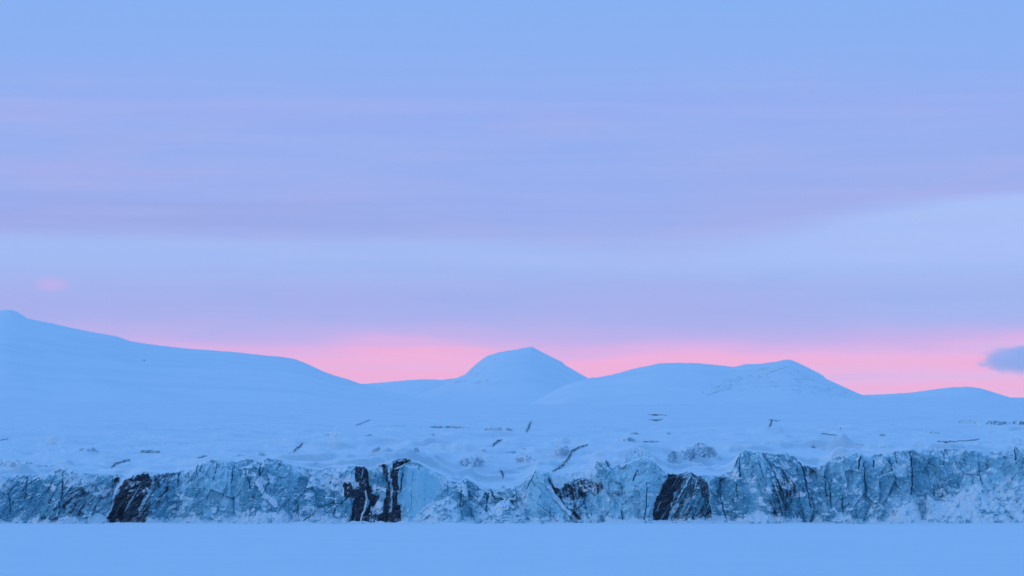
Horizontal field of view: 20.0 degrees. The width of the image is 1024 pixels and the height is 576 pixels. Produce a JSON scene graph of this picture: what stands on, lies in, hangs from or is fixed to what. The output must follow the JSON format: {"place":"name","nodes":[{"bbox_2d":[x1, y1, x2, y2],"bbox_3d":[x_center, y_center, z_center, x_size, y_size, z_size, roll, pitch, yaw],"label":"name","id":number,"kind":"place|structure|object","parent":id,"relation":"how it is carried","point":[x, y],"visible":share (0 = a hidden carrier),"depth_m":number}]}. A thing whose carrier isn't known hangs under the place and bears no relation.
{"place":"outdoors","nodes":[
{"label":"outdoors","id":0,"kind":"place"},
{"bbox_2d":[0,310,434,402],"bbox_3d":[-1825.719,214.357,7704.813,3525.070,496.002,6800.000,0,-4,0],"label":"mountain","id":1,"kind":"structure","parent":0,"point":[41,361],"depth_m":6015.37},
{"bbox_2d":[363,378,455,396],"bbox_3d":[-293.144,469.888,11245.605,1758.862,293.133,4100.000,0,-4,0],"label":"mountain","id":2,"kind":"structure","parent":0,"point":[415,388],"depth_m":11116.68},
{"bbox_2d":[416,347,586,403],"bbox_3d":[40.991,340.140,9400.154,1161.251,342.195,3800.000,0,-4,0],"label":"mountain","id":3,"kind":"structure","parent":0,"point":[528,375],"depth_m":8737.84},
{"bbox_2d":[0,397,1023,488],"bbox_3d":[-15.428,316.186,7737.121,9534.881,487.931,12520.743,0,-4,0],"label":"glacier","id":4,"kind":"object","parent":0,"point":[182,435],"visible":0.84,"depth_m":2179.83},
{"bbox_2d":[0,458,46,467],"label":"ice ledge","id":5,"kind":"object","parent":4,"relation":"on","point":[10,463],"visible":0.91,"depth_m":1570.71},
{"bbox_2d":[78,447,98,452],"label":"ice hummock","id":6,"kind":"object","parent":4,"relation":"on","point":[92,450],"visible":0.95,"depth_m":1764.02},
{"bbox_2d":[139,450,161,453],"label":"ice hummock","id":7,"kind":"object","parent":4,"relation":"on","point":[146,451],"visible":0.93,"depth_m":1735.23},
{"bbox_2d":[323,432,338,435],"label":"ice hummock","id":8,"kind":"object","parent":4,"relation":"on","point":[330,434],"visible":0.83,"depth_m":2046.48},
{"bbox_2d":[371,447,381,453],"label":"ice hummock","id":9,"kind":"object","parent":4,"relation":"on","point":[377,449],"visible":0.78,"depth_m":1637.89},
{"bbox_2d":[410,447,419,452],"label":"ice hummock","id":10,"kind":"object","parent":4,"relation":"on","point":[415,450],"visible":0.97,"depth_m":1600.61},
{"bbox_2d":[431,425,469,428],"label":"ice hummock","id":11,"kind":"object","parent":4,"relation":"on","point":[451,426],"visible":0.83,"depth_m":2387.09},
{"bbox_2d":[457,455,486,468],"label":"ice hummock","id":12,"kind":"object","parent":4,"relation":"on","point":[473,462],"visible":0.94,"depth_m":1626.91},
{"bbox_2d":[483,427,512,430],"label":"ice hummock","id":13,"kind":"object","parent":4,"relation":"on","point":[497,429],"visible":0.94,"depth_m":2118.68},
{"bbox_2d":[514,455,535,464],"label":"ice hummock","id":14,"kind":"object","parent":4,"relation":"on","point":[526,459],"visible":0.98,"depth_m":1648.52},
{"bbox_2d":[553,445,568,458],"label":"ice hummock","id":15,"kind":"object","parent":4,"relation":"on","point":[559,452],"visible":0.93,"depth_m":1720.27},
{"bbox_2d":[553,444,587,470],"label":"crevasse","id":16,"kind":"structure","parent":4,"relation":"on","point":[569,456],"depth_m":1746.59},
{"bbox_2d":[619,437,634,441],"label":"ice hummock","id":17,"kind":"object","parent":4,"relation":"on","point":[629,439],"visible":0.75,"depth_m":1898.37},
{"bbox_2d":[622,447,655,463],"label":"serac","id":18,"kind":"object","parent":4,"relation":"on","point":[633,453],"visible":0.44,"depth_m":1511.64},
{"bbox_2d":[664,442,719,463],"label":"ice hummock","id":19,"kind":"object","parent":4,"relation":"on","point":[687,453],"visible":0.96,"depth_m":1662.43},
{"bbox_2d":[938,439,977,441],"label":"crevasse","id":20,"kind":"structure","parent":4,"relation":"on","point":[957,440],"depth_m":2001.29},
{"bbox_2d":[959,420,1023,424],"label":"ice ledge","id":21,"kind":"object","parent":4,"relation":"on","point":[1016,422],"visible":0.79,"depth_m":2678.53},
{"bbox_2d":[0,518,1023,575],"bbox_3d":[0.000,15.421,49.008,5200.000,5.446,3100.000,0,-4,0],"label":"sea ice","id":22,"kind":"structure","parent":0,"point":[640,547],"depth_m":703.25},
{"bbox_2d":[0,467,60,522],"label":"ice buttress","id":23,"kind":"structure","parent":22,"relation":"on","point":[29,498],"depth_m":1475.16},
{"bbox_2d":[57,466,121,523],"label":"ice buttress","id":24,"kind":"structure","parent":22,"relation":"on","point":[83,497],"depth_m":1474.35},
{"bbox_2d":[91,513,107,522],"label":"snow drift","id":25,"kind":"object","parent":22,"relation":"on","point":[97,518],"visible":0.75,"depth_m":1470.98},
{"bbox_2d":[118,471,177,522],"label":"ice buttress","id":26,"kind":"structure","parent":22,"relation":"on","point":[147,497],"depth_m":1474.22},
{"bbox_2d":[175,458,255,523],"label":"ice buttress","id":27,"kind":"structure","parent":22,"relation":"on","point":[215,490],"depth_m":1474.61},
{"bbox_2d":[207,516,241,522],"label":"snow drift","id":28,"kind":"object","parent":22,"relation":"on","point":[233,518],"visible":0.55,"depth_m":1470.78},
{"bbox_2d":[266,517,271,522],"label":"ice block","id":29,"kind":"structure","parent":22,"relation":"on","point":[269,520],"depth_m":1458.16},
{"bbox_2d":[253,500,288,523],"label":"snow drift","id":30,"kind":"object","parent":22,"relation":"on","point":[282,515],"visible":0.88,"depth_m":1467.90},
{"bbox_2d":[252,458,342,523],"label":"ice buttress","id":31,"kind":"structure","parent":22,"relation":"on","point":[298,493],"depth_m":1478.38},
{"bbox_2d":[316,517,340,522],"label":"snow drift","id":32,"kind":"object","parent":22,"relation":"on","point":[332,519],"visible":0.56,"depth_m":1471.89},
{"bbox_2d":[340,458,403,522],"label":"ice buttress","id":33,"kind":"structure","parent":22,"relation":"on","point":[373,495],"depth_m":1477.97},
{"bbox_2d":[402,458,449,521],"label":"ice buttress","id":34,"kind":"structure","parent":22,"relation":"on","point":[424,487],"depth_m":1476.13},
{"bbox_2d":[421,497,461,522],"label":"ice rubble","id":35,"kind":"object","parent":22,"relation":"on","point":[446,509],"visible":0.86,"depth_m":1467.22},
{"bbox_2d":[449,478,524,521],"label":"ice buttress","id":36,"kind":"structure","parent":22,"relation":"on","point":[472,499],"depth_m":1482.97},
{"bbox_2d":[473,499,527,523],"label":"ice rubble","id":37,"kind":"object","parent":22,"relation":"on","point":[504,511],"visible":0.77,"depth_m":1468.64},
{"bbox_2d":[524,469,552,522],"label":"ice buttress","id":38,"kind":"structure","parent":22,"relation":"on","point":[538,487],"depth_m":1472.37},
{"bbox_2d":[551,457,662,522],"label":"ice buttress","id":39,"kind":"structure","parent":22,"relation":"on","point":[605,490],"depth_m":1475.79},
{"bbox_2d":[644,518,652,522],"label":"ice block","id":40,"kind":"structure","parent":22,"relation":"on","point":[648,520],"depth_m":1458.06},
{"bbox_2d":[661,470,712,520],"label":"ice buttress","id":41,"kind":"structure","parent":22,"relation":"on","point":[686,495],"depth_m":1475.43},
{"bbox_2d":[711,449,802,522],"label":"ice buttress","id":42,"kind":"structure","parent":22,"relation":"on","point":[748,485],"depth_m":1477.21},
{"bbox_2d":[750,510,779,522],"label":"snow drift","id":43,"kind":"object","parent":22,"relation":"on","point":[761,516],"visible":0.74,"depth_m":1468.82},
{"bbox_2d":[799,452,863,523],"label":"ice buttress","id":44,"kind":"structure","parent":22,"relation":"on","point":[832,487],"depth_m":1476.74},
{"bbox_2d":[830,513,849,523],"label":"ice rubble","id":45,"kind":"object","parent":22,"relation":"on","point":[840,520],"visible":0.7,"depth_m":1469.98},
{"bbox_2d":[861,450,912,523],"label":"ice buttress","id":46,"kind":"structure","parent":22,"relation":"on","point":[887,485],"depth_m":1476.41},
{"bbox_2d":[882,496,922,521],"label":"snow drift","id":47,"kind":"object","parent":22,"relation":"on","point":[907,511],"visible":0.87,"depth_m":1469.84},
{"bbox_2d":[909,447,961,517],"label":"ice buttress","id":48,"kind":"structure","parent":22,"relation":"on","point":[935,473],"depth_m":1481.87},
{"bbox_2d":[923,484,1023,522],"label":"snow drift","id":49,"kind":"object","parent":22,"relation":"on","point":[969,504],"visible":0.9,"depth_m":1468.81},
{"bbox_2d":[959,445,1023,505],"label":"ice buttress","id":50,"kind":"structure","parent":22,"relation":"on","point":[998,471],"depth_m":1479.36},
{"bbox_2d":[0,0,1023,397],"label":"sky","id":51,"kind":"structure","parent":0,"point":[359,191]},
{"bbox_2d":[531,360,871,404],"bbox_3d":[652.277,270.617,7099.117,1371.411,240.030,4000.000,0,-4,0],"label":"mountain","id":52,"kind":"structure","parent":0,"point":[700,383],"depth_m":6298.57},
{"bbox_2d":[865,387,1010,397],"bbox_3d":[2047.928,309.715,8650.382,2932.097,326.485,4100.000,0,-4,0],"label":"mountain","id":53,"kind":"structure","parent":0,"point":[961,392],"depth_m":8592.05}
]}

